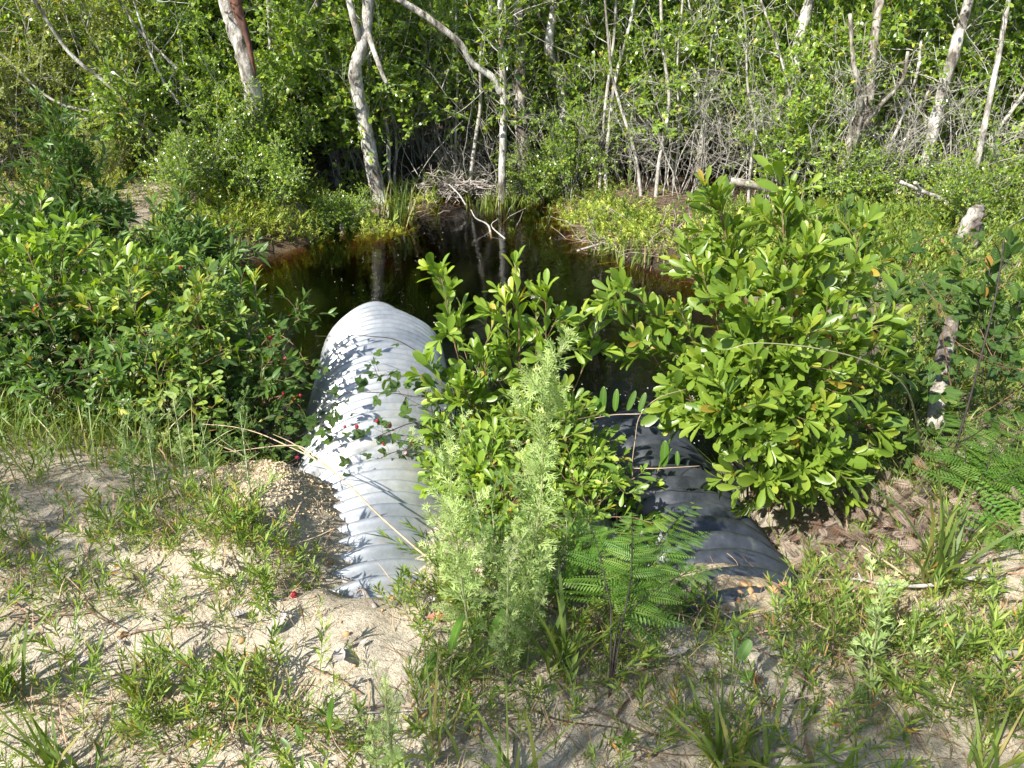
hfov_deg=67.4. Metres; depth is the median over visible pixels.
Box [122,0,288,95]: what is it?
thicket shrub
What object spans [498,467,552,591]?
feathery weed
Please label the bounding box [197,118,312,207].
thicket shrub
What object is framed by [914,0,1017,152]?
thicket shrub
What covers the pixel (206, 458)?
feathery weed
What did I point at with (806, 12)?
swamp tree
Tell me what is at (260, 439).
shrub
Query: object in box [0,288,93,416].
shrub
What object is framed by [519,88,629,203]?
thicket shrub
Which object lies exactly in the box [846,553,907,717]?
feathery weed
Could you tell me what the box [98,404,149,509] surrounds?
feathery weed
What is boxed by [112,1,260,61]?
thicket shrub
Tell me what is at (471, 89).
thicket shrub
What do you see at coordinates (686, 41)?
thicket shrub
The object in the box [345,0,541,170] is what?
thicket shrub
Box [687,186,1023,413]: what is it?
bank weeds
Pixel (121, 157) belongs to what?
thicket shrub
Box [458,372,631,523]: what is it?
shrub
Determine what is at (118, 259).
shrub
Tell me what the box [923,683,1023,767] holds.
grass tuft
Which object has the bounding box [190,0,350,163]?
thicket shrub
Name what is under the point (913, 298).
bramble
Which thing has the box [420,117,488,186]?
dead shrub
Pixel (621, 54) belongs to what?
sapling
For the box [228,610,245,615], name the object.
dead leaf
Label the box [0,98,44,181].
dead shrub
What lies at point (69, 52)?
sapling
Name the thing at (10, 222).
wax myrtle bush
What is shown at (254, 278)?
evergreen shrub
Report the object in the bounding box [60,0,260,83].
thicket shrub
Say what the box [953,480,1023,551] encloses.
fern
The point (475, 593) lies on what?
feathery weed
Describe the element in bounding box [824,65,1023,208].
dead shrub
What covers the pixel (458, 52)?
thicket shrub
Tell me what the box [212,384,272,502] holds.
feathery weed
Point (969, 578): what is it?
fallen branch
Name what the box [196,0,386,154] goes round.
thicket shrub
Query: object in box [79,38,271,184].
thicket shrub
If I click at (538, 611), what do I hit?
feathery weed
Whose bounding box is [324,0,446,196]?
sapling
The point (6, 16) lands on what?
sapling
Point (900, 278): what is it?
arrowwood shrub
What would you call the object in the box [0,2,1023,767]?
ground
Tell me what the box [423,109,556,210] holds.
dead shrub
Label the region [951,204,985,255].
tree stump
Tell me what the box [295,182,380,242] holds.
thicket shrub
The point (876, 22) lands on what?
swamp tree
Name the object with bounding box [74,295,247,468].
bramble
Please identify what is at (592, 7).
thicket shrub
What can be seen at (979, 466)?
fern
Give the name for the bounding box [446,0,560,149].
thicket shrub
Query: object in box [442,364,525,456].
shrub
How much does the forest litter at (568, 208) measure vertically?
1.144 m
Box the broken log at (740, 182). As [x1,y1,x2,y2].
[729,176,776,192]
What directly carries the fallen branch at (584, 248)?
on the ground at (356, 278)
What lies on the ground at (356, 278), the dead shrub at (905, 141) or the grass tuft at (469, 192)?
the dead shrub at (905, 141)
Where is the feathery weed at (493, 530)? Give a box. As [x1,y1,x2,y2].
[473,468,520,614]
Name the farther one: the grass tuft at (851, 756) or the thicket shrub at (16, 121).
the thicket shrub at (16, 121)
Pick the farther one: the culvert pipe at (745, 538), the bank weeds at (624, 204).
the bank weeds at (624, 204)
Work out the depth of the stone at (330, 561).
2.48 m
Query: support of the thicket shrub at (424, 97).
on the ground at (356, 278)
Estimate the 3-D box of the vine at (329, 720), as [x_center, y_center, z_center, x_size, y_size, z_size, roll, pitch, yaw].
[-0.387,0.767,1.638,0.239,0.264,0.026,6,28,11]
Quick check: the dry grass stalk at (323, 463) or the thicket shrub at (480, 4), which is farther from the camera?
the thicket shrub at (480, 4)
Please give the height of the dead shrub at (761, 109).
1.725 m
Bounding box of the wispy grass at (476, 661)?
[0,397,1023,767]
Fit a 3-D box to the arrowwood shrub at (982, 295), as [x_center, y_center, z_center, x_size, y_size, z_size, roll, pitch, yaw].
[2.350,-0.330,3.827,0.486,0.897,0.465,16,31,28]
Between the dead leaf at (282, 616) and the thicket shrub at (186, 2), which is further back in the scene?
the thicket shrub at (186, 2)
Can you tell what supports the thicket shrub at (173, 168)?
on the ground at (356, 278)
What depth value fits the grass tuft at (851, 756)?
1.64 m
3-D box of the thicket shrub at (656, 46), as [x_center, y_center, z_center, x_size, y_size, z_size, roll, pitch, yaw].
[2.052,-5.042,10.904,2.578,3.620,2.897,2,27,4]
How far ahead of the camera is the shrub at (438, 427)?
3.01 m
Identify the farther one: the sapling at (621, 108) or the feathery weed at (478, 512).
the sapling at (621, 108)
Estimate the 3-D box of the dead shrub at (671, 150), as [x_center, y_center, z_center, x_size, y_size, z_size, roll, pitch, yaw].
[1.798,-3.091,8.967,2.041,1.898,2.574,-13,30,-24]
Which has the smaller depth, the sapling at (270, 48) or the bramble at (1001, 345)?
the bramble at (1001, 345)
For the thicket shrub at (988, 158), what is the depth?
7.52 m
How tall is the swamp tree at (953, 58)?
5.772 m
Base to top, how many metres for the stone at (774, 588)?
0.023 m
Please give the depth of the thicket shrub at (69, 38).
8.67 m
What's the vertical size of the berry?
0.025 m
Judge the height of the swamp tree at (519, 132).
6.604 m
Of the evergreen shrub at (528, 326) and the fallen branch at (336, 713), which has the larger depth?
the evergreen shrub at (528, 326)
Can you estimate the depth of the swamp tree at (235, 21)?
8.09 m
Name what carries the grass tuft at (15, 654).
on the ground at (356, 278)
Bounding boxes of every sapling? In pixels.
[0,0,211,145]
[24,0,171,159]
[69,0,202,121]
[100,0,231,147]
[218,0,325,165]
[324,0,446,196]
[372,0,429,189]
[410,0,496,173]
[425,0,545,206]
[566,0,676,195]
[568,0,651,192]
[590,0,672,192]
[606,0,732,196]
[625,0,717,191]
[674,0,800,203]
[683,0,833,175]
[845,17,1023,209]
[864,1,1014,199]
[939,13,1023,202]
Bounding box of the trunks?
[310,0,1014,150]
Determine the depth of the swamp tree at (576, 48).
9.63 m
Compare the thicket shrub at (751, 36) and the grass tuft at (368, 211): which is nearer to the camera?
the grass tuft at (368, 211)
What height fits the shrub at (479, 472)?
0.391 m
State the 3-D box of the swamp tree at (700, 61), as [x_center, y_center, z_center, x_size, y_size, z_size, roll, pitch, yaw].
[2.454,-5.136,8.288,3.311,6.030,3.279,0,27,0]
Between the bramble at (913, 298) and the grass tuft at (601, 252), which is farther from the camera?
the grass tuft at (601, 252)
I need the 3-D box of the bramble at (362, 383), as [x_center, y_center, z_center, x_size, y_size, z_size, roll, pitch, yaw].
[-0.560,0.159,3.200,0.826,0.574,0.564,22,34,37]
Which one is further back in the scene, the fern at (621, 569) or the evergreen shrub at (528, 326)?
the evergreen shrub at (528, 326)
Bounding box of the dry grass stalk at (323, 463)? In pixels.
[205,424,455,584]
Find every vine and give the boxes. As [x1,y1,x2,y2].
[280,697,357,767]
[409,514,610,707]
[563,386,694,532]
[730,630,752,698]
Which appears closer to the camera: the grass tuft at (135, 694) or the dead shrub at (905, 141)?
the grass tuft at (135, 694)
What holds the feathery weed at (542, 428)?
on the ground at (356, 278)
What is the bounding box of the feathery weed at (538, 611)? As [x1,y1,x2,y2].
[512,556,549,676]
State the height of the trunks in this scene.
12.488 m
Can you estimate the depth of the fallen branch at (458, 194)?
9.37 m
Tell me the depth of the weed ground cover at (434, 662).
1.97 m
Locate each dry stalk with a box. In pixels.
[16,331,73,430]
[144,396,189,447]
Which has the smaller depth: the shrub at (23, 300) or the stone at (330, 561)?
the stone at (330, 561)
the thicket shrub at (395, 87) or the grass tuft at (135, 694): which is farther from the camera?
the thicket shrub at (395, 87)
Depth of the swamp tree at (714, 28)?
8.90 m
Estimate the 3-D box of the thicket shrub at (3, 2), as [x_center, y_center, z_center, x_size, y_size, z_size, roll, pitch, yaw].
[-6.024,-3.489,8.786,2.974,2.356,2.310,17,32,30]
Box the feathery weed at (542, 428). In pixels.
[485,324,582,663]
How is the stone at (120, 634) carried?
on the ground at (356, 278)
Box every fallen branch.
[300,707,439,715]
[342,577,377,607]
[448,184,465,205]
[471,210,505,239]
[576,237,615,251]
[814,558,992,587]
[876,696,902,736]
[899,180,959,216]
[991,649,1023,664]
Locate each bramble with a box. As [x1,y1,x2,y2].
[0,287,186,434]
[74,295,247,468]
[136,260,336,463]
[286,348,461,489]
[311,323,455,434]
[855,220,1019,385]
[868,229,1021,376]
[897,243,1023,434]
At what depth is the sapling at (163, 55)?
8.33 m
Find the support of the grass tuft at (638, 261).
on the ground at (356, 278)
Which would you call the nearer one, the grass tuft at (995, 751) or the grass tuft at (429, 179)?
the grass tuft at (995, 751)
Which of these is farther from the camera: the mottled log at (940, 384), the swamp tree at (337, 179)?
the swamp tree at (337, 179)
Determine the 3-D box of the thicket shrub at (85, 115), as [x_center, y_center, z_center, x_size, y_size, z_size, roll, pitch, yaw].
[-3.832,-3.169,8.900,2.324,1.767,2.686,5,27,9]
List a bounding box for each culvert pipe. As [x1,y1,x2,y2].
[295,301,466,599]
[578,409,828,635]
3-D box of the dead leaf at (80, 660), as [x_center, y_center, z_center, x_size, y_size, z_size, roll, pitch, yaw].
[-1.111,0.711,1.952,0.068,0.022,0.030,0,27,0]
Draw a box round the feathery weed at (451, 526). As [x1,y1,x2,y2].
[402,406,497,682]
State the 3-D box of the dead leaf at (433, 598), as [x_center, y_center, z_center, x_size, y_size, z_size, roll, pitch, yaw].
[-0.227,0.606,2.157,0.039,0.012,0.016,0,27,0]
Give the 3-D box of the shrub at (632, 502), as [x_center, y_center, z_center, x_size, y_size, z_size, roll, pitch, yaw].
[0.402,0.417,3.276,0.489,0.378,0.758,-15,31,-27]
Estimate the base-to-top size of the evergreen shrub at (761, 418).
1.523 m
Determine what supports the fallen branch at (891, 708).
on the ground at (356, 278)
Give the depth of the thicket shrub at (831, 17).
9.79 m
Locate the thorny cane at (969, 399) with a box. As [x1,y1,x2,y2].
[876,239,1004,536]
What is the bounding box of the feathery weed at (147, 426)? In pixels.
[120,385,172,509]
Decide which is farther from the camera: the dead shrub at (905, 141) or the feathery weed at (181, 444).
the dead shrub at (905, 141)
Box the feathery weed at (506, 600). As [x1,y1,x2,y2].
[477,517,538,685]
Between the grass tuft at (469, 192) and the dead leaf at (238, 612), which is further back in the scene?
the grass tuft at (469, 192)
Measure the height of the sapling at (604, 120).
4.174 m
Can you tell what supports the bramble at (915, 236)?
on the ground at (356, 278)
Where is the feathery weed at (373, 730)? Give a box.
[353,714,387,767]
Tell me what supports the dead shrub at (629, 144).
on the ground at (356, 278)
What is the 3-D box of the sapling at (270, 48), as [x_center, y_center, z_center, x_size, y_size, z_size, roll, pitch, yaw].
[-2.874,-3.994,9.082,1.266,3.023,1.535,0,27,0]
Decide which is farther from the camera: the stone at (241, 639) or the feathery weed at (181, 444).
the feathery weed at (181, 444)
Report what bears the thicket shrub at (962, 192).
on the ground at (356, 278)
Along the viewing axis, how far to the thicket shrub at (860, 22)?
8.48 m
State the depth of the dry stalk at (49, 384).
3.38 m
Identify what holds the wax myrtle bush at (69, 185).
on the ground at (356, 278)
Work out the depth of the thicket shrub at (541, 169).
9.71 m
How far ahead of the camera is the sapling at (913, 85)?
7.91 m
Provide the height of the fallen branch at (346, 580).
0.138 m
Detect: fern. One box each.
[555,502,721,698]
[911,397,1023,515]
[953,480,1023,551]
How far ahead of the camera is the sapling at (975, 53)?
8.26 m
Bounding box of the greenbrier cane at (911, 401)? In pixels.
[727,342,923,460]
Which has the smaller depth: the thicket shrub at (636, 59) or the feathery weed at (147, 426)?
the feathery weed at (147, 426)
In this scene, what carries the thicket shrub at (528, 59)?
on the ground at (356, 278)
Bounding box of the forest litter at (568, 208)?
[0,136,1023,286]
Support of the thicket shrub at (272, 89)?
on the ground at (356, 278)
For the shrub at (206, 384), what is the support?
on the ground at (356, 278)
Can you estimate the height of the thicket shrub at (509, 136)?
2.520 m
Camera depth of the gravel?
2.15 m
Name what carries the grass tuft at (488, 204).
in the water
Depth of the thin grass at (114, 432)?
3.31 m
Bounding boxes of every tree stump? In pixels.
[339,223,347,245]
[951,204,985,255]
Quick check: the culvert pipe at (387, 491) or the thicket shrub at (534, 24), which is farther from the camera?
the thicket shrub at (534, 24)
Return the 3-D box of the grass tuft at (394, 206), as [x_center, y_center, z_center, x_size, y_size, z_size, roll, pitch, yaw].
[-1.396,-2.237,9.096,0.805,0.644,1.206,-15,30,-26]
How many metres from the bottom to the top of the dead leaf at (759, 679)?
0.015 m
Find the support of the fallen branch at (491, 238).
on the water
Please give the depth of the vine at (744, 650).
1.80 m
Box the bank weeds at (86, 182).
[0,150,340,342]
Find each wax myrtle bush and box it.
[0,86,146,271]
[0,191,132,305]
[44,226,260,356]
[109,170,270,324]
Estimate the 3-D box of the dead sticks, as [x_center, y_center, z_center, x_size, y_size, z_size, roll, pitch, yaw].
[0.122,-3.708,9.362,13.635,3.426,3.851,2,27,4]
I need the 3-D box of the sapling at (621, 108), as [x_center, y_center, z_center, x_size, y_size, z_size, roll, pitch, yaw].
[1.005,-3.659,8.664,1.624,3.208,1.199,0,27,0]
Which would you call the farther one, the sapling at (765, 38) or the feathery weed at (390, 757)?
the sapling at (765, 38)
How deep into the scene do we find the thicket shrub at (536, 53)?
10.98 m
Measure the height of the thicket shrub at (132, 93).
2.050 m
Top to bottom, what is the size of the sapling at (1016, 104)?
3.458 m
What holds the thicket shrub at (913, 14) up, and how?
on the ground at (356, 278)
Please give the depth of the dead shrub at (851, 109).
7.93 m
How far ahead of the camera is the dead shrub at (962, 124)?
7.72 m
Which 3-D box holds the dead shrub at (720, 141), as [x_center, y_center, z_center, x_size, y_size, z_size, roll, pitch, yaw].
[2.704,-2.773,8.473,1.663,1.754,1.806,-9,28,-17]
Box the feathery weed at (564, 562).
[545,501,594,609]
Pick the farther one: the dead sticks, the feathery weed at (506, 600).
the dead sticks
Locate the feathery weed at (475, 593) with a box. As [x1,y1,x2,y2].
[436,524,493,642]
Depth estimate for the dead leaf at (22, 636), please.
2.04 m
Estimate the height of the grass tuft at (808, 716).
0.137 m
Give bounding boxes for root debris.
[377,148,711,281]
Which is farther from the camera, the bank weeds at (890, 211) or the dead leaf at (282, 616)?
the bank weeds at (890, 211)
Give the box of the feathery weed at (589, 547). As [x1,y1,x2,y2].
[570,508,618,594]
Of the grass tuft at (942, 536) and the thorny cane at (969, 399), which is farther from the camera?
the thorny cane at (969, 399)
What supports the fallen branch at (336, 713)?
on the ground at (356, 278)
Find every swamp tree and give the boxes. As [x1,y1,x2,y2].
[218,0,285,191]
[307,0,353,189]
[316,0,410,205]
[393,0,566,221]
[482,0,587,218]
[524,0,621,178]
[543,0,582,198]
[650,0,728,152]
[668,0,767,190]
[755,0,849,186]
[779,0,947,200]
[864,0,1023,211]
[962,0,1013,213]
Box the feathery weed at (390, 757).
[369,659,405,767]
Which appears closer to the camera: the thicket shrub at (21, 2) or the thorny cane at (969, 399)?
the thorny cane at (969, 399)
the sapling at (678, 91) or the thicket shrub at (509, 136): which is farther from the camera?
the thicket shrub at (509, 136)
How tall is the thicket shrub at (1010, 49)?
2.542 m
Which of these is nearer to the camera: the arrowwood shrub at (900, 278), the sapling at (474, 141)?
the arrowwood shrub at (900, 278)
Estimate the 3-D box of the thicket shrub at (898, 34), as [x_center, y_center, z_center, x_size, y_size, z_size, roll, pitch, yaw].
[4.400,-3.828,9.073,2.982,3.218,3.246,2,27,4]
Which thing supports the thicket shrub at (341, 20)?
on the ground at (356, 278)
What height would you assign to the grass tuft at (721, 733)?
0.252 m
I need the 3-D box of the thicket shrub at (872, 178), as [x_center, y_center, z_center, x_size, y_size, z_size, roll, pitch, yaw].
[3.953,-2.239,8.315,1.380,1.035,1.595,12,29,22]
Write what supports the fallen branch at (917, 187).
on the ground at (356, 278)
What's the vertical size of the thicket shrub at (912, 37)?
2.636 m
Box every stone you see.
[116,631,126,637]
[238,637,244,644]
[327,558,333,564]
[342,631,350,636]
[739,580,748,585]
[747,587,753,594]
[768,584,778,592]
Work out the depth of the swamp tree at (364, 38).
8.92 m
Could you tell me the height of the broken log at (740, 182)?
0.412 m
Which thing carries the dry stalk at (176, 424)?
on the ground at (356, 278)
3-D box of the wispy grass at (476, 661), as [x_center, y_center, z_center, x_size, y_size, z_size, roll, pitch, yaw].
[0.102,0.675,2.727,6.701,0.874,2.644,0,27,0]
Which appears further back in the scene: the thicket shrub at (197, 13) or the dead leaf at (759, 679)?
the thicket shrub at (197, 13)
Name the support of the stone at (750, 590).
on the ground at (356, 278)
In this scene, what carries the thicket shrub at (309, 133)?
on the ground at (356, 278)
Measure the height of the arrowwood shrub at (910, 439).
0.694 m
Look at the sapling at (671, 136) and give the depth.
8.58 m
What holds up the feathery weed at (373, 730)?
on the ground at (356, 278)
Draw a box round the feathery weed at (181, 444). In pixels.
[156,381,197,502]
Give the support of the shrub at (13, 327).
on the ground at (356, 278)
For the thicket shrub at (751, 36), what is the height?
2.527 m
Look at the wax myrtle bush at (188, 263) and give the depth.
4.54 m
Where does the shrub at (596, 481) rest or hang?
on the ground at (356, 278)
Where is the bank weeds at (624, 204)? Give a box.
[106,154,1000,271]
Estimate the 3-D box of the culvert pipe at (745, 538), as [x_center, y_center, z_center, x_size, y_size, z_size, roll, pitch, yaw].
[0.703,0.806,3.110,0.752,1.058,2.235,-2,27,-5]
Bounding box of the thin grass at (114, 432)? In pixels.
[0,166,1023,579]
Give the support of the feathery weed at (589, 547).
on the ground at (356, 278)
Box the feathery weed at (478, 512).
[461,472,511,576]
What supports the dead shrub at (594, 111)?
on the ground at (356, 278)
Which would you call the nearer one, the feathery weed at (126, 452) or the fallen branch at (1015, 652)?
the fallen branch at (1015, 652)
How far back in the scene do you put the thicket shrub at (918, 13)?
9.95 m
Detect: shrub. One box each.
[0,0,107,176]
[0,0,121,178]
[0,0,130,169]
[0,0,155,154]
[0,21,158,177]
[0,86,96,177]
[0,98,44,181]
[0,186,117,352]
[0,253,179,399]
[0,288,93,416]
[0,310,191,437]
[1,0,60,150]
[1,230,183,387]
[29,0,220,172]
[49,0,218,65]
[53,110,142,185]
[57,30,305,183]
[57,245,257,410]
[60,0,247,181]
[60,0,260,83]
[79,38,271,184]
[81,321,282,451]
[93,0,328,163]
[102,40,309,177]
[109,264,337,443]
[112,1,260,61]
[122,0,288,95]
[126,113,243,203]
[140,67,328,186]
[158,375,319,467]
[169,70,317,184]
[185,262,307,440]
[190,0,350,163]
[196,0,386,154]
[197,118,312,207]
[208,0,330,126]
[243,0,484,186]
[245,0,487,175]
[264,11,416,196]
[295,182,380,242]
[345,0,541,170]
[347,0,428,153]
[372,0,494,126]
[401,245,623,461]
[403,0,513,139]
[407,0,576,178]
[412,392,513,502]
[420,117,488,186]
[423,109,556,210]
[423,401,592,541]
[431,11,551,172]
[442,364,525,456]
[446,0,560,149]
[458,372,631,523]
[464,0,663,195]
[472,0,667,161]
[483,57,666,190]
[489,132,587,214]
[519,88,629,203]
[519,413,670,556]
[524,0,628,142]
[527,0,678,166]
[552,74,686,192]
[556,434,666,533]
[564,0,736,180]
[573,36,812,198]
[574,0,726,148]
[576,0,841,181]
[581,155,920,519]
[632,2,783,186]
[645,0,856,181]
[647,0,786,156]
[652,0,928,174]
[655,0,803,133]
[666,54,810,196]
[691,55,864,200]
[719,19,1001,205]
[725,28,867,205]
[727,67,923,198]
[744,0,1022,176]
[752,0,918,92]
[763,0,946,177]
[790,193,909,387]
[802,0,980,190]
[806,70,973,195]
[807,133,952,210]
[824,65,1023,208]
[840,0,967,146]
[853,316,965,475]
[878,44,1023,200]
[890,0,1023,170]
[908,0,1022,160]
[913,0,1023,197]
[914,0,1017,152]
[916,0,1023,164]
[920,127,1023,230]
[920,141,1023,236]
[938,227,1023,387]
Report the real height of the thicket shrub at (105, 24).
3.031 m
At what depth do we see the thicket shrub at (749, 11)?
11.45 m
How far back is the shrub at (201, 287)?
3.55 m
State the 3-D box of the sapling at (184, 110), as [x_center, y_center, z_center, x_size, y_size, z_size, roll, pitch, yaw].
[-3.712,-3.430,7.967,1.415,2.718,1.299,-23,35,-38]
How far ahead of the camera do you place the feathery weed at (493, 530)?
2.13 m
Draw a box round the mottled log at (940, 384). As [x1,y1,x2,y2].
[926,316,959,451]
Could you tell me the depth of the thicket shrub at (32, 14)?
8.32 m
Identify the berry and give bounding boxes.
[291,591,296,597]
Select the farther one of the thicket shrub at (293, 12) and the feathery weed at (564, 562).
the thicket shrub at (293, 12)
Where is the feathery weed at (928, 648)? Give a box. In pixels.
[905,634,943,700]
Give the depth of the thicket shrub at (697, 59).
8.82 m
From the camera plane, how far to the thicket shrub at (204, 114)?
8.38 m
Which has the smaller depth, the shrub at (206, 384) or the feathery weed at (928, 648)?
the feathery weed at (928, 648)
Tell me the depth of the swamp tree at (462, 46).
8.98 m
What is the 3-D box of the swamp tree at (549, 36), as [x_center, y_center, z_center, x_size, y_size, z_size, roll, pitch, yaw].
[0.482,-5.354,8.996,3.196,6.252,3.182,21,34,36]
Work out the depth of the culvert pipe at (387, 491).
3.28 m
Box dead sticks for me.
[2,0,1023,210]
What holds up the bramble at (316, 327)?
on the ground at (356, 278)
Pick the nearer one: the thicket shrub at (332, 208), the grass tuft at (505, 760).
the grass tuft at (505, 760)
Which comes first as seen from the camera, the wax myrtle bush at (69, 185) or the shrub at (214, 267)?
the shrub at (214, 267)
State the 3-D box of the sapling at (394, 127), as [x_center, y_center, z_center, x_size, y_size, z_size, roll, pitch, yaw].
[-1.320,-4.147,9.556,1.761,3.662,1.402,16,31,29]
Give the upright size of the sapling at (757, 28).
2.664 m
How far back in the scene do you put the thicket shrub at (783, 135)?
8.19 m
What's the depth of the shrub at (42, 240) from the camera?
3.72 m
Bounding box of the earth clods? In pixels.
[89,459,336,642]
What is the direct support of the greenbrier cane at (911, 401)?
on the ground at (356, 278)
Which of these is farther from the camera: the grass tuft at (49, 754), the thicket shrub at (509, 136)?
the thicket shrub at (509, 136)
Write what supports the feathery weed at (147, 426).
on the ground at (356, 278)
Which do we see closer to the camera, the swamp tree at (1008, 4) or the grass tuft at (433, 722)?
the grass tuft at (433, 722)
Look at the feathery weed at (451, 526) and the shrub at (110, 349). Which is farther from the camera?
the shrub at (110, 349)
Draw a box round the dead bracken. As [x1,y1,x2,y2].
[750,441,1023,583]
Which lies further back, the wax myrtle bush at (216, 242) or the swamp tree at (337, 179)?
the swamp tree at (337, 179)
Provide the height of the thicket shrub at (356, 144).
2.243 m
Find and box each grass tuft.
[0,588,61,705]
[0,695,102,767]
[97,627,182,708]
[360,207,376,225]
[363,175,443,230]
[391,625,500,767]
[418,165,441,191]
[435,663,588,767]
[462,189,472,202]
[466,180,523,219]
[475,548,629,682]
[482,183,533,214]
[570,235,618,260]
[599,232,664,267]
[648,648,787,767]
[692,640,837,767]
[792,691,899,767]
[799,679,825,728]
[815,439,1023,598]
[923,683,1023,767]
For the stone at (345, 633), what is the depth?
2.02 m
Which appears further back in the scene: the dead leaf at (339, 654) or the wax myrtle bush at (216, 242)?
the wax myrtle bush at (216, 242)
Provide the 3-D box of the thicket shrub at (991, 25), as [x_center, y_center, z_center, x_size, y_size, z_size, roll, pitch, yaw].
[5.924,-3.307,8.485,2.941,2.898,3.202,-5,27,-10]
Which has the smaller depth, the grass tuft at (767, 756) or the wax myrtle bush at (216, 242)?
the grass tuft at (767, 756)
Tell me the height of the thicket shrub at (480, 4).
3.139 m
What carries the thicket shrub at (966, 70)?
on the ground at (356, 278)
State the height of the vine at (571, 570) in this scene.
0.288 m
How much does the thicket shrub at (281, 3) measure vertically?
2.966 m
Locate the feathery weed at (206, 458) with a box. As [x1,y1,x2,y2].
[181,421,227,503]
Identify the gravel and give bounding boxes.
[0,411,1023,765]
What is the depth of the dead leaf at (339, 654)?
1.95 m
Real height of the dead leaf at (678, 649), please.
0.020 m
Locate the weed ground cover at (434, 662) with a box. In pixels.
[0,426,1023,767]
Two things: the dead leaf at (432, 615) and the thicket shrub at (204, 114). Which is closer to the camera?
the dead leaf at (432, 615)
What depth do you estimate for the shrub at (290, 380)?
3.62 m
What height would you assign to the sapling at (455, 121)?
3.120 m
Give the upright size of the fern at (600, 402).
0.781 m
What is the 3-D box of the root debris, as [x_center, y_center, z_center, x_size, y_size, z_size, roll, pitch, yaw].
[0.235,-1.957,9.116,5.270,1.318,2.372,22,34,36]
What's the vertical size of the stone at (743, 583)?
0.022 m
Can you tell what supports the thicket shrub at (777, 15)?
on the ground at (356, 278)
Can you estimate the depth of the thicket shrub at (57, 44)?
8.19 m
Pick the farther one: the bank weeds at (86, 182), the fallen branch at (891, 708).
the bank weeds at (86, 182)
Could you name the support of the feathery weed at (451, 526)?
on the ground at (356, 278)
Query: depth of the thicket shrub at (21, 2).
8.72 m
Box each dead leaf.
[6,630,31,643]
[61,656,88,669]
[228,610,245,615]
[266,611,286,634]
[333,648,344,661]
[425,597,435,601]
[427,612,446,619]
[665,647,688,655]
[754,674,762,682]
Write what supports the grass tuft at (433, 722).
on the ground at (356, 278)

